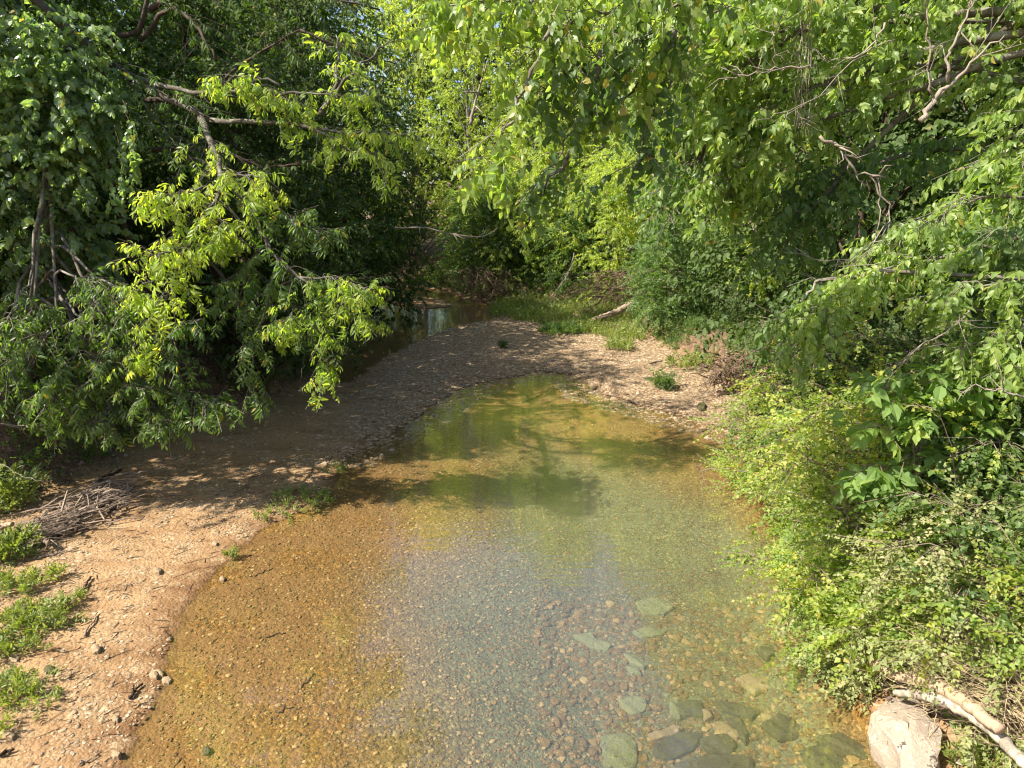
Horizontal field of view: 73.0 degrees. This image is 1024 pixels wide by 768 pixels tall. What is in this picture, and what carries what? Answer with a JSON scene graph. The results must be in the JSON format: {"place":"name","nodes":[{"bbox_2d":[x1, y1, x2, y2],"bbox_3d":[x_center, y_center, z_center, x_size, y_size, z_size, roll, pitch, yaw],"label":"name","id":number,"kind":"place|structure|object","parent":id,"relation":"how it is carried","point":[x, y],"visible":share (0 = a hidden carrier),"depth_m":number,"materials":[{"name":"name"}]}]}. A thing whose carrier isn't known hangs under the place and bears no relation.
{"place":"outdoors","nodes":[
{"label":"outdoors","id":0,"kind":"place"},
{"bbox_2d":[356,287,493,346],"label":"water","id":1,"kind":"structure","parent":0,"point":[462,312],"depth_m":31.00,"materials":[{"name":"liquid"}]},
{"bbox_2d":[5,0,1004,183],"label":"sky","id":2,"kind":"structure","parent":0,"point":[407,11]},
{"bbox_2d":[139,421,881,767],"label":"bed gravel","id":3,"kind":"structure","parent":0,"point":[555,725],"depth_m":8.94,"materials":[{"name":"gravel"}]},
{"bbox_2d":[0,183,1023,767],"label":"ground","id":4,"kind":"structure","parent":0,"point":[550,409],"depth_m":10.14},
{"bbox_2d":[0,520,45,567],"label":"weed plant","id":5,"kind":"object","parent":4,"relation":"on","point":[7,537],"visible":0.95,"depth_m":9.70,"materials":[{"name":"green plant"}]},
{"bbox_2d":[0,563,50,595],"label":"weed plant","id":6,"kind":"object","parent":4,"relation":"on","point":[9,576],"visible":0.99,"depth_m":8.94,"materials":[{"name":"green plant"}]},
{"bbox_2d":[0,457,51,513],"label":"weed plant","id":7,"kind":"object","parent":4,"relation":"on","point":[16,491],"visible":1,"depth_m":11.22,"materials":[{"name":"green plant"}]},
{"bbox_2d":[0,661,64,708],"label":"weed plant","id":8,"kind":"object","parent":4,"relation":"on","point":[11,676],"visible":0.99,"depth_m":7.10,"materials":[{"name":"green plant"}]},
{"bbox_2d":[0,589,89,639],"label":"weed plant","id":9,"kind":"object","parent":4,"relation":"on","point":[27,606],"visible":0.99,"depth_m":8.24,"materials":[{"name":"green plant"}]},
{"bbox_2d":[0,0,115,391],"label":"broadleaf tree","id":10,"kind":"object","parent":4,"relation":"on","point":[18,164],"visible":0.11,"depth_m":11.95,"materials":[{"name":"green plant"}]},
{"bbox_2d":[0,0,142,294],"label":"broadleaf tree","id":11,"kind":"object","parent":4,"relation":"on","point":[33,12],"visible":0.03,"depth_m":18.94,"materials":[{"name":"green plant"}]},
{"bbox_2d":[0,0,144,331],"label":"vine covered tree","id":12,"kind":"object","parent":4,"relation":"on","point":[70,93],"visible":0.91,"depth_m":11.21,"materials":[{"name":"green plant"}]},
{"bbox_2d":[13,471,152,551],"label":"driftwood litter","id":13,"kind":"object","parent":4,"relation":"on","point":[92,496],"visible":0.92,"depth_m":10.93,"materials":[{"name":"wood"}]},
{"bbox_2d":[0,0,228,341],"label":"broadleaf tree","id":14,"kind":"object","parent":4,"relation":"on","point":[111,14],"visible":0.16,"depth_m":15.53,"materials":[{"name":"green plant"}]},
{"bbox_2d":[0,145,242,462],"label":"branching tree","id":15,"kind":"object","parent":4,"relation":"on","point":[28,352],"visible":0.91,"depth_m":10.79,"materials":[{"name":"green plant"}]},
{"bbox_2d":[7,0,264,289],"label":"broadleaf tree","id":16,"kind":"object","parent":4,"relation":"on","point":[157,34],"visible":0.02,"depth_m":23.58,"materials":[{"name":"green plant"}]},
{"bbox_2d":[0,456,330,765],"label":"beach debris","id":17,"kind":"object","parent":4,"relation":"on","point":[143,580],"visible":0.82,"depth_m":9.53,"materials":[{"name":"brown wood"}]},
{"bbox_2d":[59,0,361,321],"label":"broadleaf tree","id":18,"kind":"object","parent":4,"relation":"on","point":[183,21],"visible":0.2,"depth_m":19.18,"materials":[{"name":"green plant"}]},
{"bbox_2d":[30,0,440,431],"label":"drooping elm","id":19,"kind":"object","parent":4,"relation":"on","point":[226,236],"visible":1,"depth_m":10.82,"materials":[{"name":"green plant"}]},
{"bbox_2d":[91,36,391,391],"bbox_3d":[-6.515,-3.774,16.843,6.296,8.629,6.550,9,17,31],"label":"broadleaf tree","id":20,"kind":"object","parent":4,"relation":"on","point":[160,163],"visible":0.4,"depth_m":16.42,"materials":[{"name":"green plant"}]},
{"bbox_2d":[65,0,425,414],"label":"shaded limb tree","id":21,"kind":"object","parent":4,"relation":"on","point":[355,55],"visible":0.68,"depth_m":12.88,"materials":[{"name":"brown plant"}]},
{"bbox_2d":[162,0,375,274],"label":"broadleaf tree","id":22,"kind":"object","parent":4,"relation":"on","point":[312,66],"visible":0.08,"depth_m":30.18,"materials":[{"name":"green plant"}]},
{"bbox_2d":[176,0,414,307],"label":"broadleaf tree","id":23,"kind":"object","parent":4,"relation":"on","point":[308,21],"visible":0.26,"depth_m":23.52,"materials":[{"name":"green plant"}]},
{"bbox_2d":[271,481,335,512],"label":"weed plant","id":24,"kind":"object","parent":4,"relation":"on","point":[322,493],"visible":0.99,"depth_m":11.79,"materials":[{"name":"green plant"}]},
{"bbox_2d":[261,0,421,244],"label":"broadleaf tree","id":25,"kind":"object","parent":4,"relation":"on","point":[356,23],"visible":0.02,"depth_m":46.61,"materials":[{"name":"green plant"}]},
{"bbox_2d":[262,79,447,327],"bbox_3d":[-6.709,-7.221,29.058,7.870,10.786,8.187,-8,17,-29],"label":"broadleaf tree","id":26,"kind":"object","parent":4,"relation":"on","point":[406,299],"visible":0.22,"depth_m":28.41,"materials":[{"name":"green plant"}]},
{"bbox_2d":[0,314,768,767],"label":"gravel","id":27,"kind":"structure","parent":4,"relation":"on","point":[494,344],"depth_m":17.81,"materials":[{"name":"gravel"}]},
{"bbox_2d":[536,320,585,337],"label":"weed plant","id":28,"kind":"object","parent":27,"relation":"on","point":[559,328],"visible":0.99,"depth_m":25.48,"materials":[{"name":"green plant"}]},
{"bbox_2d":[325,0,498,234],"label":"broadleaf tree","id":29,"kind":"object","parent":4,"relation":"on","point":[402,88],"visible":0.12,"depth_m":57.37,"materials":[{"name":"green plant"}]},
{"bbox_2d":[341,0,496,256],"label":"broadleaf tree","id":30,"kind":"object","parent":4,"relation":"on","point":[405,16],"visible":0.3,"depth_m":43.05,"materials":[{"name":"green plant"}]},
{"bbox_2d":[404,1,528,256],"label":"broadleaf tree","id":31,"kind":"object","parent":4,"relation":"on","point":[446,97],"visible":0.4,"depth_m":38.65,"materials":[{"name":"green plant"}]},
{"bbox_2d":[379,0,575,246],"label":"broadleaf tree","id":32,"kind":"object","parent":4,"relation":"on","point":[455,135],"visible":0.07,"depth_m":44.39,"materials":[{"name":"green plant"}]},
{"bbox_2d":[428,178,538,288],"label":"leafy bush","id":33,"kind":"object","parent":4,"relation":"on","point":[468,249],"visible":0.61,"depth_m":36.11,"materials":[{"name":"green plant"}]},
{"bbox_2d":[441,264,537,302],"bbox_3d":[-1.126,-4.980,34.782,5.161,2.082,1.343,0,15,0],"label":"root tangle","id":34,"kind":"object","parent":4,"relation":"on","point":[493,285],"visible":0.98,"depth_m":34.84,"materials":[{"name":"brown wood"}]},
{"bbox_2d":[443,140,546,290],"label":"leafy bush","id":35,"kind":"object","parent":4,"relation":"on","point":[521,181],"visible":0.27,"depth_m":35.33,"materials":[{"name":"green plant"}]},
{"bbox_2d":[0,250,1023,767],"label":"undergrowth","id":36,"kind":"object","parent":4,"relation":"on","point":[694,320],"visible":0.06,"depth_m":20.59,"materials":[{"name":"green plant"}]},
{"bbox_2d":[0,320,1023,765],"bbox_3d":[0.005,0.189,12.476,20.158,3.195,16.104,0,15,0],"label":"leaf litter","id":37,"kind":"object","parent":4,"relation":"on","point":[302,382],"visible":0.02,"depth_m":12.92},
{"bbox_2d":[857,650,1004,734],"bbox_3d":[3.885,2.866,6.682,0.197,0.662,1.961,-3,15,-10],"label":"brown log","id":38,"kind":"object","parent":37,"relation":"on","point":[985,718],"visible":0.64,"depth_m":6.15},
{"bbox_2d":[461,0,599,255],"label":"broadleaf tree","id":39,"kind":"object","parent":4,"relation":"on","point":[506,120],"visible":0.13,"depth_m":37.12,"materials":[{"name":"green plant"}]},
{"bbox_2d":[480,143,585,283],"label":"leafy bush","id":40,"kind":"object","parent":4,"relation":"on","point":[514,194],"visible":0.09,"depth_m":35.54,"materials":[{"name":"green plant"}]},
{"bbox_2d":[496,180,599,283],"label":"leafy bush","id":41,"kind":"object","parent":4,"relation":"on","point":[516,249],"visible":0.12,"depth_m":34.90,"materials":[{"name":"green plant"}]},
{"bbox_2d":[494,138,621,275],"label":"leafy bush","id":42,"kind":"object","parent":4,"relation":"on","point":[550,225],"visible":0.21,"depth_m":33.95,"materials":[{"name":"green plant"}]},
{"bbox_2d":[469,0,652,241],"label":"broadleaf tree","id":43,"kind":"object","parent":4,"relation":"on","point":[494,64],"visible":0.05,"depth_m":41.85,"materials":[{"name":"green plant"}]},
{"bbox_2d":[488,292,646,345],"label":"grass","id":44,"kind":"structure","parent":4,"relation":"on","point":[531,309],"depth_m":29.05,"materials":[{"name":"plant"}]},
{"bbox_2d":[409,0,746,262],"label":"leaning grape tree","id":45,"kind":"object","parent":4,"relation":"on","point":[614,69],"visible":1,"depth_m":5.58,"materials":[{"name":"green plant"}]},
{"bbox_2d":[524,169,647,295],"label":"leafy bush","id":46,"kind":"object","parent":4,"relation":"on","point":[574,222],"visible":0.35,"depth_m":32.92,"materials":[{"name":"green plant"}]},
{"bbox_2d":[532,0,658,250],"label":"broadleaf tree","id":47,"kind":"object","parent":4,"relation":"on","point":[579,74],"visible":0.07,"depth_m":35.45,"materials":[{"name":"green plant"}]},
{"bbox_2d":[549,134,662,282],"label":"leafy bush","id":48,"kind":"object","parent":4,"relation":"on","point":[611,232],"visible":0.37,"depth_m":31.95,"materials":[{"name":"green plant"}]},
{"bbox_2d":[547,268,665,315],"bbox_3d":[4.308,-3.626,28.154,6.377,2.244,1.224,0,15,0],"label":"root tangle","id":49,"kind":"object","parent":4,"relation":"on","point":[606,298],"visible":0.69,"depth_m":28.07,"materials":[{"name":"brown wood"}]},
{"bbox_2d":[599,733,637,767],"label":"sunken slab","id":50,"kind":"object","parent":4,"relation":"on","point":[619,750],"depth_m":7.37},
{"bbox_2d":[572,132,709,306],"bbox_3d":[6.240,-7.116,30.601,6.754,8.038,6.834,13,20,40],"label":"leafy bush","id":51,"kind":"object","parent":4,"relation":"on","point":[624,252],"visible":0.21,"depth_m":30.06,"materials":[{"name":"green plant"}]},
{"bbox_2d":[635,597,674,616],"bbox_3d":[2.072,3.240,10.035,0.575,0.111,0.454,0,15,0],"label":"sunken slab","id":52,"kind":"object","parent":4,"relation":"on","point":[653,606],"depth_m":9.98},
{"bbox_2d":[614,212,732,339],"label":"leafy bush","id":53,"kind":"object","parent":4,"relation":"on","point":[682,280],"visible":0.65,"depth_m":23.68,"materials":[{"name":"green plant"}]},
{"bbox_2d":[653,732,702,762],"bbox_3d":[1.816,3.916,7.506,0.724,0.103,0.288,-8,17,-29],"label":"sunken slab","id":54,"kind":"object","parent":4,"relation":"on","point":[679,745],"depth_m":7.44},
{"bbox_2d":[678,699,703,719],"bbox_3d":[2.070,3.777,8.016,0.335,0.111,0.300,0,15,0],"label":"sunken slab","id":55,"kind":"object","parent":4,"relation":"on","point":[690,708],"depth_m":7.97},
{"bbox_2d":[663,348,721,370],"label":"weed plant","id":56,"kind":"object","parent":4,"relation":"on","point":[687,358],"visible":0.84,"depth_m":20.58,"materials":[{"name":"green plant"}]},
{"bbox_2d":[674,753,754,767],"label":"sunken slab","id":57,"kind":"object","parent":4,"relation":"on","point":[713,760],"depth_m":7.22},
{"bbox_2d":[676,349,755,396],"bbox_3d":[5.466,-0.246,17.691,2.862,1.286,1.258,0,15,0],"label":"root tangle","id":58,"kind":"object","parent":4,"relation":"on","point":[721,374],"visible":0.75,"depth_m":17.75,"materials":[{"name":"brown wood"}]},
{"bbox_2d":[699,733,736,754],"bbox_3d":[2.224,3.911,7.498,0.432,0.116,0.314,0,15,0],"label":"sunken slab","id":59,"kind":"object","parent":4,"relation":"on","point":[724,743],"depth_m":7.46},
{"bbox_2d":[685,239,781,324],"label":"leafy bush","id":60,"kind":"object","parent":4,"relation":"on","point":[733,304],"visible":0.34,"depth_m":22.09,"materials":[{"name":"green plant"}]},
{"bbox_2d":[605,0,866,255],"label":"broadleaf tree","id":61,"kind":"object","parent":4,"relation":"on","point":[626,180],"visible":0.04,"depth_m":26.95,"materials":[{"name":"green plant"}]},
{"bbox_2d":[714,699,760,721],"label":"sunken slab","id":62,"kind":"structure","parent":4,"relation":"on","point":[739,710],"depth_m":7.96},
{"bbox_2d":[735,673,768,696],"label":"sunken slab","id":63,"kind":"structure","parent":4,"relation":"on","point":[751,684],"depth_m":8.33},
{"bbox_2d":[710,234,813,322],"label":"leafy bush","id":64,"kind":"object","parent":4,"relation":"on","point":[774,296],"visible":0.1,"depth_m":21.98,"materials":[{"name":"green plant"}]},
{"bbox_2d":[687,371,842,512],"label":"bank shrub","id":65,"kind":"object","parent":4,"relation":"on","point":[724,422],"visible":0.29,"depth_m":11.64,"materials":[{"name":"green plant"}]},
{"bbox_2d":[670,3,888,316],"bbox_3d":[8.361,-8.665,20.503,7.708,14.393,7.114,-8,17,-27],"label":"broadleaf tree","id":66,"kind":"object","parent":4,"relation":"on","point":[770,278],"visible":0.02,"depth_m":20.73,"materials":[{"name":"green plant"}]},
{"bbox_2d":[761,713,799,741],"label":"sunken slab","id":67,"kind":"structure","parent":4,"relation":"on","point":[780,727],"depth_m":7.49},
{"bbox_2d":[588,0,1023,338],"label":"overhanging tree","id":68,"kind":"object","parent":4,"relation":"on","point":[726,39],"visible":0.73,"depth_m":8.28,"materials":[{"name":"green plant"}]},
{"bbox_2d":[708,3,811,88],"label":"dead branch","id":69,"kind":"object","parent":68,"relation":"attached to","point":[776,69],"visible":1,"depth_m":7.01,"materials":[{"name":"brown wood"}]},
{"bbox_2d":[779,0,827,147],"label":"hanging vine stems","id":70,"kind":"object","parent":68,"relation":"hanging from","point":[809,77],"visible":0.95,"depth_m":7.66,"materials":[{"name":"brown wood"}]},
{"bbox_2d":[750,4,894,130],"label":"dead branch","id":71,"kind":"object","parent":68,"relation":"attached to","point":[866,50],"visible":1,"depth_m":6.89,"materials":[{"name":"brown wood"}]},
{"bbox_2d":[887,0,1023,122],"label":"dead branch","id":72,"kind":"object","parent":68,"relation":"attached to","point":[927,109],"visible":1,"depth_m":5.97,"materials":[{"name":"brown wood"}]},
{"bbox_2d":[736,402,877,552],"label":"bank shrub","id":73,"kind":"object","parent":4,"relation":"on","point":[772,484],"visible":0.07,"depth_m":10.06,"materials":[{"name":"green plant"}]},
{"bbox_2d":[707,463,777,507],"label":"leafy shoot","id":74,"kind":"object","parent":73,"relation":"attached to","point":[740,482],"visible":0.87,"depth_m":10.10,"materials":[{"name":"green plant"}]},
{"bbox_2d":[800,744,844,767],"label":"sunken slab","id":75,"kind":"structure","parent":4,"relation":"on","point":[818,756],"depth_m":6.82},
{"bbox_2d":[705,373,941,637],"bbox_3d":[4.310,1.376,8.501,4.108,3.302,2.633,-8,17,-29],"label":"bank shrub","id":76,"kind":"object","parent":4,"relation":"on","point":[745,560],"visible":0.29,"depth_m":8.46,"materials":[{"name":"green plant"}]},
{"bbox_2d":[722,340,927,539],"bbox_3d":[4.904,0.964,10.349,3.409,3.074,3.978,13,19,40],"label":"bank shrub","id":77,"kind":"object","parent":4,"relation":"on","point":[767,408],"visible":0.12,"depth_m":10.32,"materials":[{"name":"green plant"}]},
{"bbox_2d":[753,560,902,695],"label":"bank shrub","id":78,"kind":"object","parent":4,"relation":"on","point":[792,673],"visible":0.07,"depth_m":8.04,"materials":[{"name":"green plant"}]},
{"bbox_2d":[723,306,934,466],"bbox_3d":[5.587,0.079,11.605,4.215,2.960,4.438,0,15,0],"label":"bank shrub","id":79,"kind":"object","parent":4,"relation":"on","point":[774,389],"visible":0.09,"depth_m":11.48,"materials":[{"name":"green plant"}]},
{"bbox_2d":[650,0,1022,368],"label":"broadleaf tree","id":80,"kind":"object","parent":4,"relation":"on","point":[899,140],"visible":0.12,"depth_m":15.30,"materials":[{"name":"green plant"}]},
{"bbox_2d":[815,732,867,759],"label":"sunken slab","id":81,"kind":"structure","parent":4,"relation":"on","point":[841,744],"depth_m":6.86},
{"bbox_2d":[730,269,974,413],"bbox_3d":[6.033,-0.444,11.640,4.224,3.304,4.676,0,15,0],"label":"bank shrub","id":82,"kind":"object","parent":4,"relation":"on","point":[883,342],"visible":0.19,"depth_m":11.55,"materials":[{"name":"green plant"}]},
{"bbox_2d":[780,601,925,722],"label":"bank shrub","id":83,"kind":"object","parent":4,"relation":"on","point":[827,664],"visible":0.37,"depth_m":7.28,"materials":[{"name":"green plant"}]},
{"bbox_2d":[730,312,991,469],"bbox_3d":[5.287,0.275,9.812,3.891,2.792,4.146,0,15,0],"label":"bank shrub","id":84,"kind":"object","parent":4,"relation":"on","point":[807,415],"visible":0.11,"depth_m":9.85,"materials":[{"name":"green plant"}]},
{"bbox_2d":[739,185,1023,426],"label":"young mulberry","id":85,"kind":"object","parent":4,"relation":"on","point":[841,298],"visible":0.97,"depth_m":7.22,"materials":[{"name":"green plant"}]},
{"bbox_2d":[784,135,893,282],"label":"dead branch","id":86,"kind":"object","parent":85,"relation":"attached to","point":[840,148],"visible":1,"depth_m":6.74,"materials":[{"name":"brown wood"}]},
{"bbox_2d":[739,375,1023,599],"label":"bank shrub","id":87,"kind":"object","parent":4,"relation":"on","point":[814,438],"visible":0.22,"depth_m":8.10,"materials":[{"name":"green plant"}]},
{"bbox_2d":[757,458,1007,695],"bbox_3d":[4.300,1.962,7.715,2.767,2.368,2.379,9,18,32],"label":"bank shrub","id":88,"kind":"object","parent":4,"relation":"on","point":[804,611],"visible":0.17,"depth_m":7.84,"materials":[{"name":"green plant"}]},
{"bbox_2d":[781,512,984,711],"bbox_3d":[4.096,2.381,7.226,2.130,1.807,1.819,-3,15,-10],"label":"bank shrub","id":89,"kind":"object","parent":4,"relation":"on","point":[855,614],"visible":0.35,"depth_m":7.06,"materials":[{"name":"green plant"}]},
{"bbox_2d":[744,461,1023,694],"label":"bank shrub","id":90,"kind":"object","parent":4,"relation":"on","point":[830,636],"visible":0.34,"depth_m":7.07,"materials":[{"name":"green plant"}]},
{"bbox_2d":[751,382,1023,617],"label":"bank shrub","id":91,"kind":"object","parent":4,"relation":"on","point":[836,513],"visible":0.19,"depth_m":7.80,"materials":[{"name":"green plant"}]},
{"bbox_2d":[752,266,1023,498],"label":"bank shrub","id":92,"kind":"object","parent":4,"relation":"on","point":[945,339],"visible":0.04,"depth_m":9.52,"materials":[{"name":"green plant"}]},
{"bbox_2d":[769,260,1023,449],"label":"bank shrub","id":93,"kind":"object","parent":4,"relation":"on","point":[895,332],"visible":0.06,"depth_m":11.12,"materials":[{"name":"green plant"}]},
{"bbox_2d":[868,698,942,767],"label":"boulder","id":94,"kind":"object","parent":4,"relation":"on","point":[896,737],"visible":0.94,"depth_m":6.42,"materials":[{"name":"stone"}]},
{"bbox_2d":[893,689,1023,767],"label":"bleached log","id":95,"kind":"object","parent":94,"relation":"on","point":[1008,746],"visible":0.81,"depth_m":6.02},
{"bbox_2d":[794,446,1023,767],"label":"dry stalks","id":96,"kind":"object","parent":4,"relation":"on","point":[978,695],"visible":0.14,"depth_m":6.33,"materials":[{"name":"plant"}]},
{"bbox_2d":[803,328,1023,573],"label":"bank shrub","id":97,"kind":"object","parent":4,"relation":"on","point":[1018,437],"visible":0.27,"depth_m":7.22,"materials":[{"name":"green plant"}]},
{"bbox_2d":[808,0,1023,323],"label":"broadleaf tree","id":98,"kind":"object","parent":4,"relation":"on","point":[923,124],"visible":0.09,"depth_m":16.32,"materials":[{"name":"green plant"}]},
{"bbox_2d":[811,484,1023,767],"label":"bank shrub","id":99,"kind":"object","parent":4,"relation":"on","point":[939,567],"visible":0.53,"depth_m":6.39,"materials":[{"name":"green plant"}]},
{"bbox_2d":[825,364,1016,533],"bbox_3d":[4.322,1.124,7.477,1.883,2.812,0.950,0,15,0],"label":"broad leaved sapling","id":100,"kind":"object","parent":4,"relation":"on","point":[858,481],"visible":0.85,"depth_m":7.19,"materials":[{"name":"green plant"}]},
{"bbox_2d":[818,403,1023,663],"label":"bank shrub","id":101,"kind":"object","parent":4,"relation":"on","point":[905,573],"visible":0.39,"depth_m":6.71,"materials":[{"name":"green plant"}]},
{"bbox_2d":[823,367,1022,543],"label":"bank shrub","id":102,"kind":"object","parent":4,"relation":"on","point":[870,455],"visible":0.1,"depth_m":7.89,"materials":[{"name":"green plant"}]},
{"bbox_2d":[823,353,1023,512],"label":"bank shrub","id":103,"kind":"object","parent":4,"relation":"on","point":[994,409],"visible":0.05,"depth_m":7.96,"materials":[{"name":"green plant"}]},
{"bbox_2d":[839,487,1023,688],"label":"bank shrub","id":104,"kind":"object","parent":4,"relation":"on","point":[995,590],"visible":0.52,"depth_m":6.24,"materials":[{"name":"green plant"}]},
{"bbox_2d":[849,418,1023,630],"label":"bank shrub","id":105,"kind":"object","parent":4,"relation":"on","point":[1010,517],"visible":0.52,"depth_m":6.73,"materials":[{"name":"green plant"}]},
{"bbox_2d":[873,0,1023,321],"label":"broadleaf tree","id":106,"kind":"object","parent":4,"relation":"on","point":[939,124],"visible":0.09,"depth_m":11.53,"materials":[{"name":"green plant"}]},
{"bbox_2d":[939,721,1023,767],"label":"weed plant","id":107,"kind":"object","parent":4,"relation":"on","point":[978,759],"visible":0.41,"depth_m":6.19,"materials":[{"name":"green plant"}]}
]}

